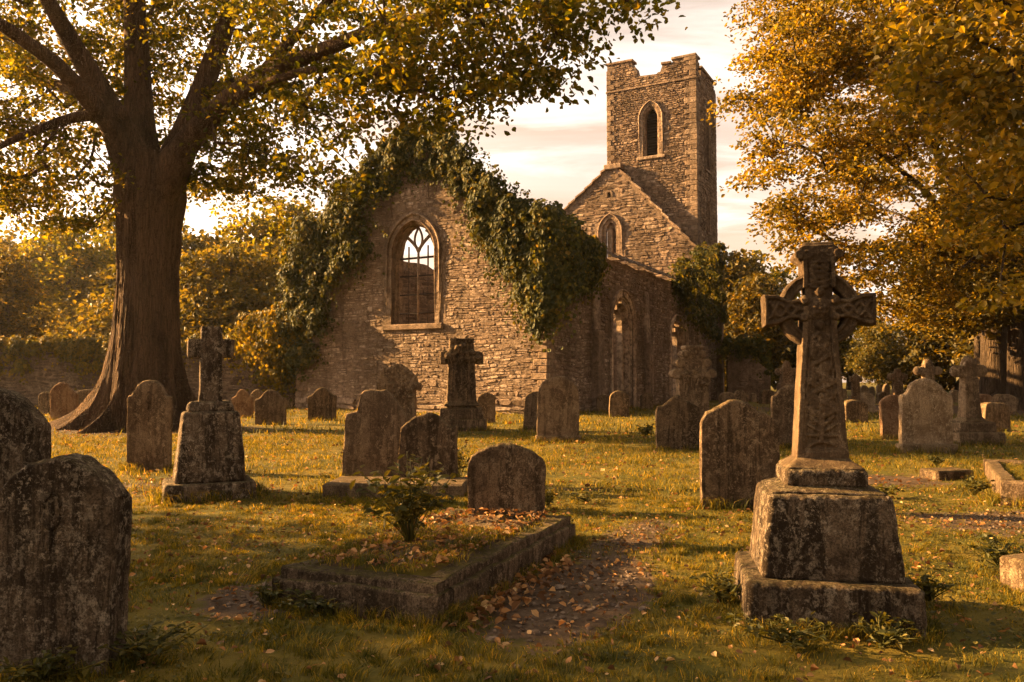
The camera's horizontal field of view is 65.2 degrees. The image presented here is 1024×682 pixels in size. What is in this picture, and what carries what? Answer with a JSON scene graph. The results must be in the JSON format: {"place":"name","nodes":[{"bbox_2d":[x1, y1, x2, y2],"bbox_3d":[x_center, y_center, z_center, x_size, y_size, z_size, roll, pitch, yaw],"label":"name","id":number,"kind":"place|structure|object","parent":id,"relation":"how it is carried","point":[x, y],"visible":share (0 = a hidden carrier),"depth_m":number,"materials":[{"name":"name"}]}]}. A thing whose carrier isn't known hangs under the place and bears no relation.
{"place":"outdoors","nodes":[
{"label":"outdoors","id":0,"kind":"place"},
{"bbox_2d":[0,0,1022,382],"label":"sky","id":1,"kind":"structure","parent":0,"point":[554,154],"materials":[{"name":"white"}]},
{"bbox_2d":[0,383,1023,681],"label":"ground","id":2,"kind":"structure","parent":0,"point":[599,625],"depth_m":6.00,"materials":[{"name":"green plant"}]},
{"bbox_2d":[0,387,50,490],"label":"headstone","id":3,"kind":"object","parent":2,"relation":"on","point":[25,432],"visible":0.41,"depth_m":6.58,"materials":[{"name":"stone"}]},
{"bbox_2d":[0,243,61,339],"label":"broadleaf tree","id":4,"kind":"object","parent":2,"relation":"on","point":[16,285],"visible":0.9,"depth_m":53.76,"materials":[{"name":"green plant"}]},
{"bbox_2d":[0,236,72,300],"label":"broadleaf tree","id":5,"kind":"object","parent":2,"relation":"on","point":[9,243],"visible":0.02,"depth_m":93.99,"materials":[{"name":"yellow plant"}]},
{"bbox_2d":[38,392,49,414],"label":"headstone","id":6,"kind":"object","parent":2,"relation":"on","point":[43,402],"visible":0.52,"depth_m":37.04,"materials":[{"name":"stone"}]},
{"bbox_2d":[0,227,91,251],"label":"broadleaf tree","id":7,"kind":"object","parent":2,"relation":"on","point":[13,234],"depth_m":109.62,"materials":[{"name":"yellow plant"}]},
{"bbox_2d":[0,645,105,680],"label":"weed clump","id":8,"kind":"object","parent":2,"relation":"on","point":[48,660],"visible":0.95,"depth_m":4.30,"materials":[{"name":"green plant"}]},
{"bbox_2d":[0,216,115,338],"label":"broadleaf tree","id":9,"kind":"object","parent":2,"relation":"on","point":[69,265],"visible":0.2,"depth_m":84.51,"materials":[{"name":"yellow plant"}]},
{"bbox_2d":[49,382,78,419],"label":"headstone","id":10,"kind":"object","parent":2,"relation":"on","point":[64,399],"visible":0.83,"depth_m":32.10,"materials":[{"name":"stone"}]},
{"bbox_2d":[0,453,132,676],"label":"headstone","id":11,"kind":"object","parent":2,"relation":"on","point":[65,536],"visible":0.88,"depth_m":4.46,"materials":[{"name":"stone"}]},
{"bbox_2d":[37,267,115,339],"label":"broadleaf tree","id":12,"kind":"object","parent":2,"relation":"on","point":[93,284],"visible":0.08,"depth_m":78.94,"materials":[{"name":"yellow plant"}]},
{"bbox_2d":[77,389,92,404],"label":"headstone","id":13,"kind":"object","parent":2,"relation":"on","point":[83,394],"visible":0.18,"depth_m":37.05,"materials":[{"name":"stone"}]},
{"bbox_2d":[35,209,193,297],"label":"broadleaf tree","id":14,"kind":"object","parent":2,"relation":"on","point":[109,237],"visible":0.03,"depth_m":95.74,"materials":[{"name":"yellow plant"}]},
{"bbox_2d":[0,346,295,406],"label":"churchyard wall","id":15,"kind":"structure","parent":2,"relation":"on","point":[39,379],"depth_m":46.74,"materials":[{"name":"stone"}]},
{"bbox_2d":[0,332,256,389],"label":"ivy","id":16,"kind":"object","parent":15,"relation":"attached to","point":[72,349],"visible":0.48,"depth_m":46.54,"materials":[{"name":"green plant"}]},
{"bbox_2d":[221,301,302,397],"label":"bush","id":17,"kind":"object","parent":15,"relation":"attached to","point":[263,327],"visible":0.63,"depth_m":44.02,"materials":[{"name":"plant"}]},
{"bbox_2d":[126,380,172,470],"bbox_3d":[-6.553,1.581,14.470,0.772,1.752,0.200,0,-3,0],"label":"headstone","id":18,"kind":"object","parent":2,"relation":"on","point":[149,420],"visible":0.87,"depth_m":14.39,"materials":[{"name":"stone"}]},
{"bbox_2d":[60,225,251,337],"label":"broadleaf tree","id":19,"kind":"object","parent":2,"relation":"on","point":[101,311],"visible":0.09,"depth_m":69.61,"materials":[{"name":"yellow plant"}]},
{"bbox_2d":[97,618,214,659],"bbox_3d":[-2.148,1.749,4.675,0.488,0.190,0.614,-1,-3,26],"label":"weed clump","id":20,"kind":"object","parent":2,"relation":"on","point":[145,639],"visible":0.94,"depth_m":4.66,"materials":[{"name":"green plant"}]},
{"bbox_2d":[162,326,256,503],"bbox_3d":[-4.266,1.026,11.304,1.220,2.472,1.038,1,-3,-24],"label":"stone cross","id":21,"kind":"object","parent":2,"relation":"on","point":[210,456],"visible":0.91,"depth_m":11.01,"materials":[{"name":"grey stone"}]},
{"bbox_2d":[179,242,284,341],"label":"broadleaf tree","id":22,"kind":"object","parent":2,"relation":"on","point":[230,294],"visible":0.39,"depth_m":59.69,"materials":[{"name":"yellow plant"}]},
{"bbox_2d":[232,389,253,416],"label":"headstone","id":23,"kind":"object","parent":2,"relation":"on","point":[242,402],"visible":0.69,"depth_m":34.39,"materials":[{"name":"stone"}]},
{"bbox_2d":[250,389,262,410],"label":"headstone","id":24,"kind":"object","parent":2,"relation":"on","point":[256,393],"visible":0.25,"depth_m":39.33,"materials":[{"name":"stone"}]},
{"bbox_2d":[242,579,284,604],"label":"weed clump","id":25,"kind":"object","parent":2,"relation":"on","point":[264,594],"visible":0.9,"depth_m":5.73,"materials":[{"name":"green plant"}]},
{"bbox_2d":[212,192,322,271],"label":"broadleaf tree","id":26,"kind":"object","parent":2,"relation":"on","point":[259,230],"visible":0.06,"depth_m":84.98,"materials":[{"name":"yellow plant"}]},
{"bbox_2d":[249,246,289,301],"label":"broadleaf tree","id":27,"kind":"object","parent":2,"relation":"on","point":[274,251],"depth_m":69.13,"materials":[{"name":"yellow plant"}]},
{"bbox_2d":[255,390,286,424],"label":"headstone","id":28,"kind":"object","parent":2,"relation":"on","point":[270,406],"visible":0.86,"depth_m":29.17,"materials":[{"name":"stone"}]},
{"bbox_2d":[283,394,295,408],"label":"headstone","id":29,"kind":"object","parent":2,"relation":"on","point":[290,404],"visible":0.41,"depth_m":44.78,"materials":[{"name":"stone"}]},
{"bbox_2d":[272,587,344,611],"bbox_3d":[-1.401,1.815,5.612,0.559,0.167,0.505,0,-3,0],"label":"weed clump","id":30,"kind":"object","parent":2,"relation":"on","point":[311,602],"visible":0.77,"depth_m":5.57,"materials":[{"name":"green plant"}]},
{"bbox_2d":[308,387,336,420],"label":"headstone","id":31,"kind":"object","parent":2,"relation":"on","point":[322,401],"visible":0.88,"depth_m":32.10,"materials":[{"name":"stone"}]},
{"bbox_2d":[0,0,687,433],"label":"spreading tree","id":32,"kind":"object","parent":2,"relation":"on","point":[154,180],"visible":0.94,"depth_m":25.77,"materials":[{"name":"yellow plant"}]},
{"bbox_2d":[322,476,467,497],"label":"base slab","id":33,"kind":"structure","parent":2,"relation":"on","point":[339,486],"depth_m":11.03,"materials":[{"name":"stone"}]},
{"bbox_2d":[342,389,406,475],"bbox_3d":[-2.174,1.575,12.796,1.042,1.614,0.201,1,-5,0],"label":"headstone","id":34,"kind":"object","parent":33,"relation":"on","point":[376,421],"visible":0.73,"depth_m":12.71,"materials":[{"name":"stone"}]},
{"bbox_2d":[397,412,457,476],"bbox_3d":[-1.245,1.701,11.926,0.896,1.275,0.184,2,-6,0],"label":"headstone","id":35,"kind":"object","parent":33,"relation":"on","point":[433,436],"visible":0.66,"depth_m":11.87,"materials":[{"name":"stone"}]},
{"bbox_2d":[376,362,421,421],"bbox_3d":[-3.585,1.804,25.419,1.413,2.283,0.645,0,-3,-3],"label":"carved monument","id":36,"kind":"object","parent":2,"relation":"on","point":[400,383],"visible":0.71,"depth_m":25.20,"materials":[{"name":"stone"}]},
{"bbox_2d":[272,505,575,624],"bbox_3d":[-0.550,1.830,6.924,1.385,0.434,2.978,-1,-3,22],"label":"kerbed grave","id":37,"kind":"object","parent":2,"relation":"on","point":[441,561],"visible":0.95,"depth_m":5.96,"materials":[{"name":"stone"}]},
{"bbox_2d":[349,454,458,542],"bbox_3d":[-0.873,1.282,6.550,0.873,0.736,0.822,0,-3,0],"label":"shrub","id":38,"kind":"object","parent":37,"relation":"on","point":[409,517],"visible":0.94,"depth_m":6.46,"materials":[{"name":"green plant"}]},
{"bbox_2d":[439,338,486,430],"bbox_3d":[-1.639,1.438,25.878,1.622,3.060,1.217,0,-3,-6],"label":"stone cross","id":39,"kind":"object","parent":2,"relation":"on","point":[461,357],"visible":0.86,"depth_m":25.48,"materials":[{"name":"grey stone"}]},
{"bbox_2d":[457,443,469,476],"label":"shrub","id":40,"kind":"object","parent":2,"relation":"on","point":[462,461],"visible":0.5,"depth_m":12.66,"materials":[{"name":"green plant"}]},
{"bbox_2d":[477,392,495,422],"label":"headstone","id":41,"kind":"object","parent":2,"relation":"on","point":[486,401],"visible":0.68,"depth_m":30.10,"materials":[{"name":"stone"}]},
{"bbox_2d":[467,443,545,514],"bbox_3d":[-0.056,1.607,8.239,0.812,1.111,0.197,0,-7,4],"label":"headstone","id":42,"kind":"object","parent":2,"relation":"on","point":[505,475],"visible":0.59,"depth_m":8.18,"materials":[{"name":"stone"}]},
{"bbox_2d":[295,52,724,413],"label":"ruined church","id":43,"kind":"structure","parent":2,"relation":"on","point":[643,204],"depth_m":43.89,"materials":[{"name":"stone"}]},
{"bbox_2d":[256,166,389,400],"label":"ivy","id":44,"kind":"object","parent":43,"relation":"attached to","point":[305,244],"visible":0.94,"depth_m":42.97,"materials":[{"name":"green plant"}]},
{"bbox_2d":[338,112,514,226],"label":"ivy","id":45,"kind":"object","parent":43,"relation":"attached to","point":[451,160],"visible":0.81,"depth_m":40.15,"materials":[{"name":"green plant"}]},
{"bbox_2d":[445,170,612,360],"bbox_3d":[1.798,-3.582,38.158,8.969,9.116,5.476,1,-3,-18],"label":"ivy","id":46,"kind":"object","parent":43,"relation":"attached to","point":[549,256],"visible":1,"depth_m":37.11,"materials":[{"name":"green plant"}]},
{"bbox_2d":[666,241,736,357],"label":"ivy","id":47,"kind":"object","parent":43,"relation":"attached to","point":[703,281],"visible":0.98,"depth_m":59.31,"materials":[{"name":"green plant"}]},
{"bbox_2d":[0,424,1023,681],"bbox_3d":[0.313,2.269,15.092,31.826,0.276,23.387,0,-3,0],"label":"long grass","id":48,"kind":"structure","parent":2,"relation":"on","point":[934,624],"depth_m":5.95,"materials":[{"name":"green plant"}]},
{"bbox_2d":[523,391,537,429],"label":"headstone","id":49,"kind":"object","parent":2,"relation":"on","point":[530,415],"visible":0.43,"depth_m":25.68,"materials":[{"name":"stone"}]},
{"bbox_2d":[51,401,1023,681],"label":"fallen leaves","id":50,"kind":"object","parent":2,"relation":"on","point":[499,597],"visible":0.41,"depth_m":6.63,"materials":[{"name":"brown plant"}]},
{"bbox_2d":[545,487,556,506],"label":"weed clump","id":51,"kind":"object","parent":2,"relation":"on","point":[548,496],"visible":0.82,"depth_m":10.07,"materials":[{"name":"green plant"}]},
{"bbox_2d":[535,376,580,441],"bbox_3d":[1.208,1.853,21.040,1.186,1.858,0.321,0,-3,0],"label":"headstone","id":52,"kind":"object","parent":2,"relation":"on","point":[557,407],"visible":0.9,"depth_m":20.95,"materials":[{"name":"stone"}]},
{"bbox_2d":[561,489,607,503],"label":"weed clump","id":53,"kind":"object","parent":2,"relation":"on","point":[585,497],"visible":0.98,"depth_m":10.57,"materials":[{"name":"green plant"}]},
{"bbox_2d":[596,394,608,410],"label":"headstone","id":54,"kind":"object","parent":2,"relation":"on","point":[602,401],"visible":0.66,"depth_m":40.96,"materials":[{"name":"stone"}]},
{"bbox_2d":[207,506,1023,668],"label":"pebbles","id":55,"kind":"object","parent":2,"relation":"on","point":[624,583],"visible":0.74,"depth_m":6.17,"materials":[{"name":"stone"}]},
{"bbox_2d":[609,391,628,416],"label":"headstone","id":56,"kind":"object","parent":2,"relation":"on","point":[618,403],"visible":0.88,"depth_m":35.01,"materials":[{"name":"stone"}]},
{"bbox_2d":[637,423,654,435],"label":"weed clump","id":57,"kind":"object","parent":2,"relation":"on","point":[648,429],"visible":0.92,"depth_m":22.56,"materials":[{"name":"green plant"}]},
{"bbox_2d":[640,393,652,408],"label":"headstone","id":58,"kind":"object","parent":2,"relation":"on","point":[646,400],"visible":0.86,"depth_m":43.77,"materials":[{"name":"stone"}]},
{"bbox_2d":[655,395,700,449],"bbox_3d":[3.856,1.956,18.588,1.035,1.409,0.182,0,-3,0],"label":"headstone","id":59,"kind":"object","parent":2,"relation":"on","point":[677,420],"visible":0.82,"depth_m":18.52,"materials":[{"name":"stone"}]},
{"bbox_2d":[668,345,716,417],"bbox_3d":[4.730,1.419,20.939,1.179,2.609,0.501,0,-3,-3],"label":"carved monument","id":60,"kind":"object","parent":2,"relation":"on","point":[692,375],"visible":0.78,"depth_m":20.79,"materials":[{"name":"stone"}]},
{"bbox_2d":[689,562,741,604],"bbox_3d":[1.520,1.760,5.739,0.369,0.268,0.447,2,-4,-40],"label":"weed clump","id":61,"kind":"object","parent":2,"relation":"on","point":[725,585],"visible":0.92,"depth_m":5.72,"materials":[{"name":"green plant"}]},
{"bbox_2d":[719,392,734,404],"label":"headstone","id":62,"kind":"object","parent":2,"relation":"on","point":[724,396],"visible":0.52,"depth_m":41.87,"materials":[{"name":"stone"}]},
{"bbox_2d":[699,399,779,509],"bbox_3d":[2.876,1.492,10.119,0.989,1.506,0.154,0,-4,0],"label":"headstone","id":63,"kind":"object","parent":2,"relation":"on","point":[739,442],"visible":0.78,"depth_m":10.07,"materials":[{"name":"stone"}]},
{"bbox_2d":[726,345,770,400],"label":"ruined wall","id":64,"kind":"structure","parent":2,"relation":"on","point":[747,380],"depth_m":61.73,"materials":[{"name":"stone"}]},
{"bbox_2d":[712,333,777,385],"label":"ivy","id":65,"kind":"object","parent":64,"relation":"attached to","point":[746,346],"visible":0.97,"depth_m":61.58,"materials":[{"name":"green plant"}]},
{"bbox_2d":[718,243,797,391],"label":"broadleaf tree","id":66,"kind":"object","parent":2,"relation":"on","point":[736,261],"visible":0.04,"depth_m":89.94,"materials":[{"name":"green plant"}]},
{"bbox_2d":[728,249,800,314],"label":"broadleaf tree","id":67,"kind":"object","parent":2,"relation":"on","point":[783,275],"visible":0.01,"depth_m":106.72,"materials":[{"name":"orange plant"}]},
{"bbox_2d":[759,390,773,403],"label":"headstone","id":68,"kind":"object","parent":2,"relation":"on","point":[765,396],"visible":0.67,"depth_m":53.51,"materials":[{"name":"stone"}]},
{"bbox_2d":[725,611,838,649],"bbox_3d":[1.668,1.774,4.879,0.614,0.178,0.604,0,-3,0],"label":"weed clump","id":69,"kind":"object","parent":2,"relation":"on","point":[784,636],"visible":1,"depth_m":4.86,"materials":[{"name":"green plant"}]},
{"bbox_2d":[723,271,841,391],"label":"broadleaf tree","id":70,"kind":"object","parent":2,"relation":"on","point":[746,300],"visible":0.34,"depth_m":81.35,"materials":[{"name":"green plant"}]},
{"bbox_2d":[770,384,794,447],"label":"headstone","id":71,"kind":"object","parent":2,"relation":"on","point":[782,407],"visible":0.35,"depth_m":18.90,"materials":[{"name":"stone"}]},
{"bbox_2d":[774,361,795,394],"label":"stone cross","id":72,"kind":"object","parent":2,"relation":"on","point":[786,372],"visible":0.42,"depth_m":45.77,"materials":[{"name":"grey stone"}]},
{"bbox_2d":[733,241,927,639],"bbox_3d":[2.176,0.641,5.698,1.124,2.685,1.047,-1,-3,11],"label":"celtic cross","id":73,"kind":"object","parent":2,"relation":"on","point":[825,545],"visible":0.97,"depth_m":5.37,"materials":[{"name":"stone"}]},
{"bbox_2d":[839,337,854,378],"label":"broadleaf tree","id":74,"kind":"object","parent":2,"relation":"on","point":[842,364],"visible":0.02,"depth_m":124.96,"materials":[{"name":"green plant"}]},
{"bbox_2d":[847,374,861,399],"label":"stone cross","id":75,"kind":"object","parent":2,"relation":"on","point":[855,380],"visible":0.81,"depth_m":59.72,"materials":[{"name":"grey stone"}]},
{"bbox_2d":[844,399,867,422],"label":"headstone","id":76,"kind":"object","parent":2,"relation":"on","point":[856,411],"visible":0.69,"depth_m":30.08,"materials":[{"name":"stone"}]},
{"bbox_2d":[701,0,1023,396],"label":"broadleaf tree","id":77,"kind":"object","parent":2,"relation":"on","point":[809,66],"visible":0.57,"depth_m":38.14,"materials":[{"name":"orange plant"}]},
{"bbox_2d":[837,315,892,389],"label":"broadleaf tree","id":78,"kind":"object","parent":2,"relation":"on","point":[846,342],"visible":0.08,"depth_m":126.65,"materials":[{"name":"green plant"}]},
{"bbox_2d":[860,393,874,411],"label":"headstone","id":79,"kind":"object","parent":2,"relation":"on","point":[868,399],"visible":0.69,"depth_m":40.13,"materials":[{"name":"stone"}]},
{"bbox_2d":[841,320,906,387],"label":"broadleaf tree","id":80,"kind":"object","parent":2,"relation":"on","point":[858,365],"visible":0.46,"depth_m":115.95,"materials":[{"name":"green plant"}]},
{"bbox_2d":[851,611,922,649],"bbox_3d":[2.307,1.790,4.943,0.443,0.194,0.526,0,-3,0],"label":"weed clump","id":81,"kind":"object","parent":2,"relation":"on","point":[885,633],"visible":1,"depth_m":4.91,"materials":[{"name":"green plant"}]},
{"bbox_2d":[879,395,898,439],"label":"headstone","id":82,"kind":"object","parent":2,"relation":"on","point":[889,413],"visible":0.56,"depth_m":21.89,"materials":[{"name":"stone"}]},
{"bbox_2d":[873,483,904,494],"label":"weed clump","id":83,"kind":"object","parent":2,"relation":"on","point":[891,488],"visible":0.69,"depth_m":11.19,"materials":[{"name":"green plant"}]},
{"bbox_2d":[887,368,907,394],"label":"stone cross","id":84,"kind":"object","parent":2,"relation":"on","point":[897,377],"visible":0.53,"depth_m":51.75,"materials":[{"name":"grey stone"}]},
{"bbox_2d":[862,317,969,391],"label":"broadleaf tree","id":85,"kind":"object","parent":2,"relation":"on","point":[908,359],"visible":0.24,"depth_m":75.70,"materials":[{"name":"green plant"}]},
{"bbox_2d":[816,0,1023,316],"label":"broadleaf tree","id":86,"kind":"object","parent":2,"relation":"on","point":[965,77],"visible":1,"depth_m":17.06,"materials":[{"name":"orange plant"}]},
{"bbox_2d":[896,378,957,453],"bbox_3d":[9.102,1.712,17.592,1.240,1.804,0.304,0,-3,0],"label":"headstone","id":87,"kind":"object","parent":2,"relation":"on","point":[925,416],"visible":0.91,"depth_m":17.52,"materials":[{"name":"stone"}]},
{"bbox_2d":[913,359,942,380],"bbox_3d":[12.464,1.701,23.945,1.221,2.344,0.973,0,-3,0],"label":"stone cross","id":88,"kind":"object","parent":2,"relation":"on","point":[928,369],"visible":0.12,"depth_m":23.89,"materials":[{"name":"grey stone"}]},
{"bbox_2d":[905,573,956,601],"bbox_3d":[3.049,1.792,5.822,0.307,0.214,0.315,0,-3,0],"label":"weed clump","id":89,"kind":"object","parent":2,"relation":"on","point":[926,585],"visible":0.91,"depth_m":5.79,"materials":[{"name":"green plant"}]},
{"bbox_2d":[925,453,946,466],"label":"weed clump","id":90,"kind":"object","parent":2,"relation":"on","point":[936,460],"visible":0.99,"depth_m":14.78,"materials":[{"name":"green plant"}]},
{"bbox_2d":[919,467,973,480],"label":"sunken slab","id":91,"kind":"structure","parent":2,"relation":"on","point":[947,473],"depth_m":13.21,"materials":[{"name":"stone"}]},
{"bbox_2d":[877,160,1015,389],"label":"broadleaf tree","id":92,"kind":"object","parent":2,"relation":"on","point":[977,338],"visible":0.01,"depth_m":54.06,"materials":[{"name":"orange plant"}]},
{"bbox_2d":[882,150,1023,409],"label":"broadleaf tree","id":93,"kind":"object","parent":2,"relation":"on","point":[1015,359],"visible":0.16,"depth_m":42.59,"materials":[{"name":"orange plant"}]},
{"bbox_2d":[949,390,958,402],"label":"headstone","id":94,"kind":"object","parent":2,"relation":"on","point":[954,394],"visible":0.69,"depth_m":56.67,"materials":[{"name":"stone"}]},
{"bbox_2d":[938,328,973,380],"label":"broadleaf tree","id":95,"kind":"object","parent":2,"relation":"on","point":[967,347],"visible":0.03,"depth_m":69.59,"materials":[{"name":"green plant"}]},
{"bbox_2d":[959,475,994,494],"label":"weed clump","id":96,"kind":"object","parent":2,"relation":"on","point":[975,484],"visible":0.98,"depth_m":11.15,"materials":[{"name":"green plant"}]},
{"bbox_2d":[949,356,1006,445],"bbox_3d":[11.531,1.527,20.177,1.259,2.321,1.003,0,-3,-4],"label":"stone cross","id":97,"kind":"object","parent":2,"relation":"on","point":[970,423],"visible":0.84,"depth_m":20.01,"materials":[{"name":"grey stone"}]},
{"bbox_2d":[979,394,991,402],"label":"headstone","id":98,"kind":"object","parent":2,"relation":"on","point":[985,398],"visible":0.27,"depth_m":41.88,"materials":[{"name":"stone"}]},
{"bbox_2d":[957,533,1023,567],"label":"weed clump","id":99,"kind":"object","parent":2,"relation":"on","point":[995,554],"visible":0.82,"depth_m":6.87,"materials":[{"name":"green plant"}]},
{"bbox_2d":[980,402,1010,431],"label":"headstone","id":100,"kind":"object","parent":2,"relation":"on","point":[998,414],"visible":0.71,"depth_m":25.34,"materials":[{"name":"stone"}]},
{"bbox_2d":[983,459,1023,507],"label":"kerbed grave","id":101,"kind":"object","parent":2,"relation":"on","point":[1007,475],"visible":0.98,"depth_m":11.01,"materials":[{"name":"stone"}]},
{"bbox_2d":[991,394,1018,411],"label":"headstone","id":102,"kind":"object","parent":2,"relation":"on","point":[1011,401],"visible":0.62,"depth_m":40.13,"materials":[{"name":"stone"}]},
{"bbox_2d":[1000,553,1023,592],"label":"kerb block","id":103,"kind":"structure","parent":2,"relation":"on","point":[1012,570],"depth_m":6.30,"materials":[{"name":"stone"}]},
{"bbox_2d":[35,401,1023,433],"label":"grass","id":104,"kind":"structure","parent":0,"point":[522,419],"depth_m":29.45,"materials":[{"name":"green plant"}]},
{"bbox_2d":[51,429,1023,500],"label":"grass","id":105,"kind":"structure","parent":0,"point":[965,461],"depth_m":16.79,"materials":[{"name":"green plant"}]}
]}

